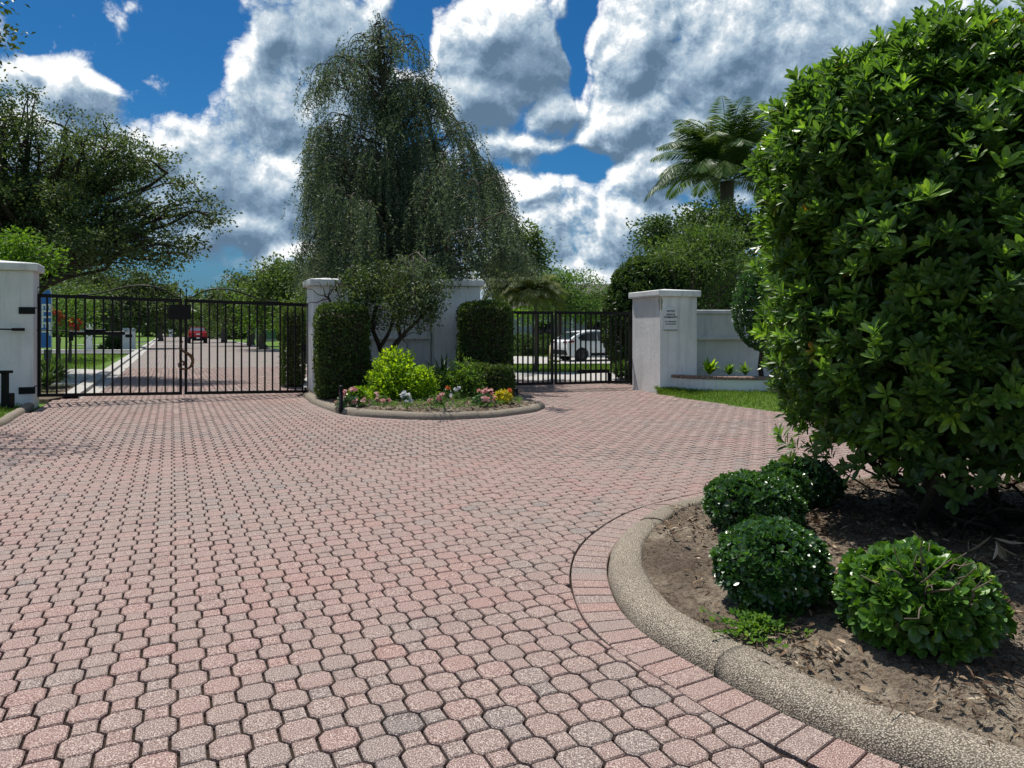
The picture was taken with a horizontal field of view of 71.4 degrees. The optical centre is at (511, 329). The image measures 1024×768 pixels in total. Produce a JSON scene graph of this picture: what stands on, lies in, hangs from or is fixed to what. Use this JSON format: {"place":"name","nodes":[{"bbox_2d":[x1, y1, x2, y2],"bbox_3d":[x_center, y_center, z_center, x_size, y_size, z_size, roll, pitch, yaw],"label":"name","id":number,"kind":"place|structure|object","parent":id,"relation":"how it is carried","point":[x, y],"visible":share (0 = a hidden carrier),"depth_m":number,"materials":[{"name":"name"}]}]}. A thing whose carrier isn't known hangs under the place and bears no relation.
{"place":"outdoors","nodes":[
{"label":"outdoors","id":0,"kind":"place"},
{"bbox_2d":[39,385,76,403],"bbox_3d":[-11.500,1.520,16.450,4.000,0.200,3.700,0,0,0],"label":"planting strip","id":1,"kind":"object","parent":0,"point":[44,400],"visible":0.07,"depth_m":16.18,"materials":[{"name":"soil"}]},
{"bbox_2d":[51,369,101,385],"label":"sidewalk","id":2,"kind":"structure","parent":0,"point":[89,374],"depth_m":22.22,"materials":[{"name":"concrete"}]},
{"bbox_2d":[41,351,132,354],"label":"side street","id":3,"kind":"structure","parent":0,"point":[96,352],"depth_m":45.51,"materials":[{"name":"grey asphalt"}]},
{"bbox_2d":[41,349,136,350],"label":"sidewalk","id":4,"kind":"structure","parent":0,"point":[95,350],"depth_m":50.00,"materials":[{"name":"concrete"}]},
{"bbox_2d":[128,335,306,367],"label":"road","id":5,"kind":"structure","parent":0,"point":[213,355],"depth_m":39.50,"materials":[{"name":"grey asphalt"}]},
{"bbox_2d":[187,327,206,342],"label":"pickup truck","id":6,"kind":"object","parent":5,"relation":"on","point":[197,335],"visible":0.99,"depth_m":77.99,"materials":[{"name":"red paint"}]},
{"bbox_2d":[219,339,306,388],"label":"road kerb","id":7,"kind":"structure","parent":5,"relation":"on","point":[305,381],"depth_m":52.47,"materials":[{"name":"concrete"}]},
{"bbox_2d":[28,331,609,412],"bbox_3d":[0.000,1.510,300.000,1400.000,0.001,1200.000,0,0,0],"label":"ground","id":8,"kind":"structure","parent":0,"point":[98,339],"depth_m":69.36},
{"bbox_2d":[0,403,34,426],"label":"verge kerb","id":9,"kind":"structure","parent":8,"relation":"on","point":[11,416],"depth_m":11.91,"materials":[{"name":"beige concrete"}]},
{"bbox_2d":[0,0,35,157],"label":"shade tree","id":10,"kind":"object","parent":8,"relation":"on","point":[6,26],"visible":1,"depth_m":11.85,"materials":[{"name":"green plant"}]},
{"bbox_2d":[0,260,44,407],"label":"gate pillar","id":11,"kind":"structure","parent":8,"relation":"on","point":[19,283],"depth_m":13.48,"materials":[{"name":"white paint"}]},
{"bbox_2d":[0,285,190,396],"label":"gate leaf","id":12,"kind":"object","parent":11,"relation":"attached to","point":[180,311],"visible":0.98,"depth_m":14.49,"materials":[{"name":"black metal"}]},
{"bbox_2d":[0,225,79,292],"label":"leafy tree","id":13,"kind":"object","parent":8,"relation":"on","point":[10,249],"visible":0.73,"depth_m":18.37,"materials":[{"name":"green plant"}]},
{"bbox_2d":[41,287,51,362],"bbox_3d":[-19.638,-0.151,30.000,0.520,3.303,0.036,0,0,0],"label":"feather banner","id":14,"kind":"object","parent":8,"relation":"on","point":[43,321],"visible":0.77,"depth_m":29.99,"materials":[{"name":"blue fabric"}]},
{"bbox_2d":[42,275,118,359],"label":"leafy tree","id":15,"kind":"object","parent":8,"relation":"on","point":[69,289],"visible":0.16,"depth_m":35.91,"materials":[{"name":"green plant"}]},
{"bbox_2d":[52,283,109,362],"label":"flowering tree","id":16,"kind":"object","parent":8,"relation":"on","point":[70,319],"visible":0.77,"depth_m":32.84,"materials":[{"name":"green plant"}]},
{"bbox_2d":[41,353,126,393],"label":"grass","id":17,"kind":"structure","parent":8,"relation":"on","point":[89,358],"depth_m":34.79,"materials":[{"name":"green plant"}]},
{"bbox_2d":[41,367,64,387],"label":"spiky plant","id":18,"kind":"object","parent":17,"relation":"on","point":[51,380],"visible":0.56,"depth_m":16.47,"materials":[{"name":"green plant"}]},
{"bbox_2d":[41,354,78,381],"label":"spiky plant","id":19,"kind":"object","parent":17,"relation":"on","point":[51,365],"visible":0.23,"depth_m":17.33,"materials":[{"name":"green plant"}]},
{"bbox_2d":[86,323,92,349],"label":"mailbox pillar","id":20,"kind":"structure","parent":8,"relation":"on","point":[89,343],"depth_m":51.47,"materials":[{"name":"white paint"}]},
{"bbox_2d":[62,338,155,398],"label":"road kerb","id":21,"kind":"structure","parent":8,"relation":"on","point":[98,377],"depth_m":21.63,"materials":[{"name":"concrete"}]},
{"bbox_2d":[97,335,120,348],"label":"shrub","id":22,"kind":"object","parent":8,"relation":"on","point":[108,343],"visible":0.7,"depth_m":55.20,"materials":[{"name":"green plant"}]},
{"bbox_2d":[78,334,163,398],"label":"road gutter","id":23,"kind":"object","parent":8,"relation":"on","point":[107,381],"visible":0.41,"depth_m":22.80,"materials":[{"name":"concrete"}]},
{"bbox_2d":[0,66,242,293],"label":"live oak","id":24,"kind":"object","parent":8,"relation":"on","point":[37,200],"visible":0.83,"depth_m":21.49,"materials":[{"name":"green plant"}]},
{"bbox_2d":[46,263,201,348],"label":"oak tree","id":25,"kind":"object","parent":8,"relation":"on","point":[109,283],"visible":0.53,"depth_m":55.51,"materials":[{"name":"green plant"}]},
{"bbox_2d":[123,328,135,348],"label":"mailbox pillar","id":26,"kind":"structure","parent":8,"relation":"on","point":[126,340],"depth_m":54.06,"materials":[{"name":"white paint"}]},
{"bbox_2d":[126,313,197,340],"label":"oak tree","id":27,"kind":"object","parent":8,"relation":"on","point":[160,333],"visible":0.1,"depth_m":94.87,"materials":[{"name":"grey plant"}]},
{"bbox_2d":[166,311,213,332],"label":"oak tree","id":28,"kind":"object","parent":8,"relation":"on","point":[190,322],"visible":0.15,"depth_m":149.02,"materials":[{"name":"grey plant"}]},
{"bbox_2d":[183,318,221,337],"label":"shrub","id":29,"kind":"object","parent":8,"relation":"on","point":[205,325],"visible":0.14,"depth_m":128.29,"materials":[{"name":"green plant"}]},
{"bbox_2d":[194,280,243,342],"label":"oak tree","id":30,"kind":"object","parent":8,"relation":"on","point":[214,318],"visible":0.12,"depth_m":83.53,"materials":[{"name":"green plant"}]},
{"bbox_2d":[205,318,258,339],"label":"shrub","id":31,"kind":"object","parent":8,"relation":"on","point":[237,335],"visible":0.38,"depth_m":114.18,"materials":[{"name":"green plant"}]},
{"bbox_2d":[197,268,277,345],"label":"oak tree","id":32,"kind":"object","parent":8,"relation":"on","point":[229,308],"visible":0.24,"depth_m":65.42,"materials":[{"name":"green plant"}]},
{"bbox_2d":[220,284,282,348],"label":"oak tree","id":33,"kind":"object","parent":8,"relation":"on","point":[261,335],"visible":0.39,"depth_m":54.70,"materials":[{"name":"green plant"}]},
{"bbox_2d":[209,247,343,321],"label":"oak tree","id":34,"kind":"object","parent":8,"relation":"on","point":[263,287],"visible":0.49,"depth_m":50.31,"materials":[{"name":"green plant"}]},
{"bbox_2d":[278,306,306,386],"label":"clipped hedge","id":35,"kind":"object","parent":8,"relation":"on","point":[291,346],"visible":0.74,"depth_m":18.07,"materials":[{"name":"green plant"}]},
{"bbox_2d":[266,279,352,361],"bbox_3d":[-9.134,-0.553,33.023,4.377,4.355,3.848,0,0,-13],"label":"leafy tree","id":36,"kind":"object","parent":8,"relation":"on","point":[300,299],"visible":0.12,"depth_m":32.49,"materials":[{"name":"green plant"}]},
{"bbox_2d":[303,278,350,391],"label":"gate pillar","id":37,"kind":"structure","parent":8,"relation":"on","point":[310,285],"depth_m":15.78,"materials":[{"name":"white paint"}]},
{"bbox_2d":[178,288,307,394],"bbox_3d":[-5.838,0.261,15.667,2.743,2.336,0.110,0,0,-26],"label":"gate leaf","id":38,"kind":"object","parent":37,"relation":"attached to","point":[225,302],"visible":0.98,"depth_m":15.60,"materials":[{"name":"black metal"}]},
{"bbox_2d":[350,262,428,302],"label":"leafy shrub","id":39,"kind":"object","parent":8,"relation":"on","point":[382,291],"visible":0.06,"depth_m":17.93,"materials":[{"name":"green plant"}]},
{"bbox_2d":[357,302,430,380],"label":"boundary wall","id":40,"kind":"structure","parent":8,"relation":"on","point":[420,346],"depth_m":16.88,"materials":[{"name":"paint"}]},
{"bbox_2d":[52,275,751,336],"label":"woods","id":41,"kind":"object","parent":8,"relation":"on","point":[167,330],"visible":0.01,"depth_m":157.82,"materials":[{"name":"green plant"}]},
{"bbox_2d":[274,10,548,312],"bbox_3d":[-3.223,-3.798,19.758,8.526,10.624,15.933,0,0,0],"label":"weeping tree","id":42,"kind":"object","parent":8,"relation":"on","point":[408,199],"visible":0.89,"depth_m":18.59,"materials":[{"name":"green plant"}]},
{"bbox_2d":[429,278,483,376],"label":"gate pillar","id":43,"kind":"structure","parent":8,"relation":"on","point":[443,340],"depth_m":16.90,"materials":[{"name":"white paint"}]},
{"bbox_2d":[507,311,553,385],"bbox_3d":[0.138,0.440,17.070,1.820,1.787,0.052,0,0,-18],"label":"gate leaf","id":44,"kind":"object","parent":43,"relation":"attached to","point":[552,345],"visible":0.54,"depth_m":17.21,"materials":[{"name":"black metal"}]},
{"bbox_2d":[480,269,537,365],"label":"leafy tree","id":45,"kind":"object","parent":8,"relation":"on","point":[495,289],"visible":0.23,"depth_m":25.40,"materials":[{"name":"green plant"}]},
{"bbox_2d":[463,211,565,306],"bbox_3d":[0.305,-1.426,27.095,4.940,6.064,3.572,0,0,0],"label":"leafy tree","id":46,"kind":"object","parent":8,"relation":"on","point":[533,237],"visible":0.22,"depth_m":26.71,"materials":[{"name":"green plant"}]},
{"bbox_2d":[513,332,544,355],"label":"shrub","id":47,"kind":"object","parent":8,"relation":"on","point":[525,346],"visible":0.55,"depth_m":40.67,"materials":[{"name":"green plant"}]},
{"bbox_2d":[500,274,570,371],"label":"palm tree","id":48,"kind":"object","parent":8,"relation":"on","point":[536,296],"visible":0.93,"depth_m":24.61,"materials":[{"name":"green plant"}]},
{"bbox_2d":[534,336,550,355],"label":"shrub","id":49,"kind":"object","parent":8,"relation":"on","point":[545,348],"visible":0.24,"depth_m":41.68,"materials":[{"name":"green plant"}]},
{"bbox_2d":[513,288,598,329],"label":"leafy tree","id":50,"kind":"object","parent":8,"relation":"on","point":[577,317],"visible":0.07,"depth_m":43.87,"materials":[{"name":"green plant"}]},
{"bbox_2d":[514,351,613,371],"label":"grass","id":51,"kind":"structure","parent":8,"relation":"on","point":[562,367],"depth_m":27.27,"materials":[{"name":"green plant"}]},
{"bbox_2d":[526,262,616,336],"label":"leafy tree","id":52,"kind":"object","parent":8,"relation":"on","point":[592,302],"visible":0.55,"depth_m":39.33,"materials":[{"name":"green plant"}]},
{"bbox_2d":[609,358,627,377],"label":"spiky plant","id":53,"kind":"object","parent":8,"relation":"on","point":[618,368],"visible":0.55,"depth_m":19.50,"materials":[{"name":"green plant"}]},
{"bbox_2d":[599,254,686,379],"bbox_3d":[3.932,-0.330,20.782,2.750,3.849,2.756,0,0,0],"label":"round topiary","id":54,"kind":"object","parent":8,"relation":"on","point":[625,281],"visible":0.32,"depth_m":20.18,"materials":[{"name":"green plant"}]},
{"bbox_2d":[628,289,700,392],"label":"gate pillar","id":55,"kind":"structure","parent":8,"relation":"on","point":[660,355],"depth_m":16.44,"materials":[{"name":"white paint"}]},
{"bbox_2d":[554,311,631,384],"bbox_3d":[2.104,0.465,17.716,2.234,1.849,0.280,0,0,-13],"label":"gate leaf","id":56,"kind":"object","parent":55,"relation":"attached to","point":[608,375],"visible":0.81,"depth_m":17.69,"materials":[{"name":"black metal"}]},
{"bbox_2d":[664,306,677,329],"bbox_3d":[3.625,-0.271,16.264,0.356,0.552,0.028,0,0,-18],"label":"notice sign","id":57,"kind":"object","parent":55,"relation":"attached to","point":[670,317],"visible":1,"depth_m":16.26,"materials":[{"name":"white metal"}]},
{"bbox_2d":[601,215,765,309],"bbox_3d":[5.353,-0.825,20.181,4.497,4.910,3.853,0,0,-26],"label":"evergreen tree","id":58,"kind":"object","parent":8,"relation":"on","point":[703,250],"visible":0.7,"depth_m":19.61,"materials":[{"name":"green plant"}]},
{"bbox_2d":[644,95,777,309],"bbox_3d":[8.249,-3.550,27.064,6.097,10.114,6.378,0,0,27],"label":"palm tree","id":59,"kind":"object","parent":8,"relation":"on","point":[719,152],"visible":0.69,"depth_m":26.15,"materials":[{"name":"green plant"}]},
{"bbox_2d":[671,374,787,391],"bbox_3d":[5.418,1.286,16.374,3.564,0.528,1.851,0,0,0],"label":"planter","id":60,"kind":"object","parent":8,"relation":"on","point":[730,383],"visible":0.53,"depth_m":15.65,"materials":[{"name":"white paint"}]},
{"bbox_2d":[697,357,721,373],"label":"fern","id":61,"kind":"object","parent":60,"relation":"in","point":[709,368],"visible":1,"depth_m":16.64,"materials":[{"name":"green plant"}]},
{"bbox_2d":[735,362,753,374],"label":"fern","id":62,"kind":"object","parent":60,"relation":"in","point":[744,369],"visible":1,"depth_m":16.56,"materials":[{"name":"green plant"}]},
{"bbox_2d":[729,263,779,376],"bbox_3d":[5.574,-0.169,15.893,1.362,2.690,1.328,0,0,0],"label":"clipped topiary","id":63,"kind":"object","parent":60,"relation":"in","point":[750,295],"visible":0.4,"depth_m":15.75,"materials":[{"name":"green plant"}]},
{"bbox_2d":[697,310,777,375],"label":"boundary wall","id":64,"kind":"structure","parent":8,"relation":"on","point":[719,341],"depth_m":17.36,"materials":[{"name":"paint"}]},
{"bbox_2d":[0,393,809,767],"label":"driveway base","id":65,"kind":"object","parent":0,"point":[256,653],"visible":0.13,"depth_m":3.05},
{"bbox_2d":[303,392,544,420],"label":"island kerb","id":66,"kind":"structure","parent":65,"relation":"on","point":[311,397],"depth_m":11.84,"materials":[{"name":"beige concrete"}]},
{"bbox_2d":[338,385,343,412],"bbox_3d":[-2.965,1.195,12.347,0.088,0.470,0.088,0,0,0],"label":"path light","id":67,"kind":"object","parent":66,"relation":"on","point":[340,409],"visible":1,"depth_m":12.32,"materials":[{"name":"black metal"}]},
{"bbox_2d":[608,476,1023,767],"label":"bed kerb","id":68,"kind":"structure","parent":65,"relation":"on","point":[654,615],"depth_m":2.77,"materials":[{"name":"beige concrete"}]},
{"bbox_2d":[307,389,536,412],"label":"island soil","id":69,"kind":"structure","parent":0,"point":[459,409],"depth_m":12.29,"materials":[{"name":"brown soil"}]},
{"bbox_2d":[311,300,372,398],"bbox_3d":[-3.440,0.401,14.417,1.211,1.998,1.109,0,0,-25],"label":"clipped hedge","id":70,"kind":"object","parent":69,"relation":"on","point":[342,351],"visible":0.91,"depth_m":14.06,"materials":[{"name":"green plant"}]},
{"bbox_2d":[334,385,371,408],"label":"flowering plant","id":71,"kind":"object","parent":69,"relation":"on","point":[352,398],"visible":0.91,"depth_m":12.56,"materials":[{"name":"pink plant"}]},
{"bbox_2d":[299,245,459,370],"bbox_3d":[-2.747,-0.237,14.778,2.991,3.025,2.051,0,0,-30],"label":"twisted tree","id":72,"kind":"object","parent":69,"relation":"on","point":[353,280],"visible":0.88,"depth_m":14.73,"materials":[{"name":"green plant"}]},
{"bbox_2d":[373,391,390,404],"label":"flowering plant","id":73,"kind":"object","parent":69,"relation":"on","point":[382,399],"visible":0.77,"depth_m":12.64,"materials":[{"name":"pink plant"}]},
{"bbox_2d":[360,345,434,399],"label":"lime shrub","id":74,"kind":"object","parent":69,"relation":"on","point":[389,373],"visible":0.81,"depth_m":13.46,"materials":[{"name":"green plant"}]},
{"bbox_2d":[399,390,412,403],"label":"flowering plant","id":75,"kind":"object","parent":69,"relation":"on","point":[403,394],"visible":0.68,"depth_m":12.74,"materials":[{"name":"white plant"}]},
{"bbox_2d":[400,364,440,400],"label":"lime shrub","id":76,"kind":"object","parent":69,"relation":"on","point":[423,380],"visible":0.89,"depth_m":13.37,"materials":[{"name":"green plant"}]},
{"bbox_2d":[337,395,522,408],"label":"ground cover","id":77,"kind":"object","parent":69,"relation":"on","point":[518,398],"visible":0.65,"depth_m":12.43,"materials":[{"name":"green plant"}]},
{"bbox_2d":[426,392,445,405],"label":"flowering plant","id":78,"kind":"object","parent":69,"relation":"on","point":[439,397],"visible":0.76,"depth_m":12.52,"materials":[{"name":"pink plant"}]},
{"bbox_2d":[420,355,454,375],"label":"strap leaf plant","id":79,"kind":"object","parent":69,"relation":"on","point":[443,364],"visible":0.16,"depth_m":14.60,"materials":[{"name":"green plant"}]},
{"bbox_2d":[433,367,456,395],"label":"shrub","id":80,"kind":"object","parent":69,"relation":"on","point":[442,380],"visible":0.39,"depth_m":13.84,"materials":[{"name":"green plant"}]},
{"bbox_2d":[449,386,462,400],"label":"flowering plant","id":81,"kind":"object","parent":69,"relation":"on","point":[451,395],"visible":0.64,"depth_m":13.26,"materials":[{"name":"white plant"}]},
{"bbox_2d":[442,351,487,398],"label":"lime shrub","id":82,"kind":"object","parent":69,"relation":"on","point":[465,377],"visible":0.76,"depth_m":13.80,"materials":[{"name":"green plant"}]},
{"bbox_2d":[468,387,497,406],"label":"flowering plant","id":83,"kind":"object","parent":69,"relation":"on","point":[484,398],"visible":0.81,"depth_m":12.48,"materials":[{"name":"pink plant"}]},
{"bbox_2d":[454,299,516,383],"bbox_3d":[-0.606,0.346,16.146,1.424,2.140,1.120,0,0,0],"label":"clipped hedge","id":84,"kind":"object","parent":69,"relation":"on","point":[482,335],"visible":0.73,"depth_m":15.80,"materials":[{"name":"green plant"}]},
{"bbox_2d":[466,361,516,395],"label":"clipped hedge","id":85,"kind":"object","parent":69,"relation":"on","point":[500,379],"visible":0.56,"depth_m":14.61,"materials":[{"name":"green plant"}]},
{"bbox_2d":[492,388,512,403],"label":"flowering plant","id":86,"kind":"object","parent":69,"relation":"on","point":[501,395],"visible":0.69,"depth_m":12.95,"materials":[{"name":"yellow plant"}]},
{"bbox_2d":[0,367,1019,767],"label":"driveway","id":87,"kind":"structure","parent":0,"point":[514,499],"depth_m":4.07,"materials":[{"name":"brick"}]},
{"bbox_2d":[0,0,1023,330],"label":"sky","id":88,"kind":"structure","parent":0,"point":[575,100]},
{"bbox_2d":[503,284,609,334],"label":"leafy tree","id":89,"kind":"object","parent":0,"point":[545,327],"depth_m":50.00,"materials":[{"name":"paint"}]},
{"bbox_2d":[534,320,550,333],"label":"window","id":90,"kind":"structure","parent":89,"relation":"in","point":[545,325],"depth_m":49.92,"materials":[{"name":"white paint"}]},
{"bbox_2d":[513,356,609,365],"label":"side drive","id":91,"kind":"structure","parent":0,"point":[562,361],"depth_m":33.38,"materials":[{"name":"concrete"}]},
{"bbox_2d":[550,330,608,360],"bbox_3d":[4.186,0.730,33.795,4.516,1.467,1.730,0,0,-24],"label":"parked car","id":92,"kind":"object","parent":91,"relation":"on","point":[578,345],"visible":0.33,"depth_m":32.59,"materials":[{"name":"white metal"}]},
{"bbox_2d":[515,372,623,380],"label":"sidewalk","id":93,"kind":"structure","parent":0,"point":[567,376],"depth_m":22.08,"materials":[{"name":"concrete"}]},
{"bbox_2d":[621,192,760,309],"bbox_3d":[6.516,-1.555,24.284,5.677,6.484,5.238,0,0,0],"label":"evergreen tree","id":94,"kind":"object","parent":93,"relation":"on","point":[655,226],"visible":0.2,"depth_m":23.44,"materials":[{"name":"green plant"}]},
{"bbox_2d":[727,207,807,309],"bbox_3d":[9.050,-1.321,21.868,5.216,5.894,4.063,0,0,23],"label":"evergreen tree","id":95,"kind":"object","parent":93,"relation":"on","point":[751,235],"visible":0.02,"depth_m":21.81,"materials":[{"name":"green plant"}]},
{"bbox_2d":[654,386,797,412],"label":"lawn","id":96,"kind":"structure","parent":0,"point":[753,402],"depth_m":14.30,"materials":[{"name":"green plant"}]},
{"bbox_2d":[642,480,1023,748],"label":"bed soil","id":97,"kind":"structure","parent":0,"point":[665,566],"depth_m":3.25,"materials":[{"name":"brown soil"}]},
{"bbox_2d":[701,468,808,530],"bbox_3d":[1.663,1.200,4.880,0.716,0.481,0.691,0,0,0],"label":"round shrub","id":98,"kind":"object","parent":97,"relation":"on","point":[731,499],"visible":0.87,"depth_m":4.70,"materials":[{"name":"green plant"}]},
{"bbox_2d":[698,603,813,647],"bbox_3d":[1.114,1.329,3.262,0.492,0.088,0.441,0,0,11],"label":"weed clump","id":99,"kind":"object","parent":97,"relation":"on","point":[749,624],"visible":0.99,"depth_m":3.22,"materials":[{"name":"green plant"}]},
{"bbox_2d":[708,514,835,617],"bbox_3d":[1.291,1.186,3.555,0.601,0.507,0.596,0,0,0],"label":"round shrub","id":100,"kind":"object","parent":97,"relation":"on","point":[768,563],"visible":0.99,"depth_m":3.39,"materials":[{"name":"green plant"}]},
{"bbox_2d":[759,454,848,510],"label":"round shrub","id":101,"kind":"object","parent":97,"relation":"on","point":[821,486],"visible":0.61,"depth_m":5.33,"materials":[{"name":"green plant"}]},
{"bbox_2d":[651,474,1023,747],"bbox_3d":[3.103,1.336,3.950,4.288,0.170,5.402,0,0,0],"label":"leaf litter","id":102,"kind":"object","parent":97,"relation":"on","point":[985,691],"visible":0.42,"depth_m":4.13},
{"bbox_2d":[738,0,1023,559],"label":"glossy bush","id":103,"kind":"object","parent":97,"relation":"on","point":[887,169],"visible":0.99,"depth_m":4.26,"materials":[{"name":"green plant"}]},
{"bbox_2d":[830,531,1017,666],"bbox_3d":[1.781,1.133,3.119,0.698,0.612,0.758,0,0,0],"label":"spreading shrub","id":104,"kind":"object","parent":97,"relation":"on","point":[917,594],"visible":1,"depth_m":2.93,"materials":[{"name":"green plant"}]},
{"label":"verge","id":105,"kind":"structure","parent":0,"visible":0},
{"bbox_2d":[0,370,14,409],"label":"keypad post","id":106,"kind":"object","parent":105,"relation":"on","point":[7,399],"visible":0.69,"depth_m":12.70,"materials":[{"name":"black metal"}]},
{"bbox_2d":[0,402,21,417],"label":"grass","id":107,"kind":"structure","parent":105,"relation":"on","point":[2,410],"depth_m":12.36,"materials":[{"name":"green plant"}]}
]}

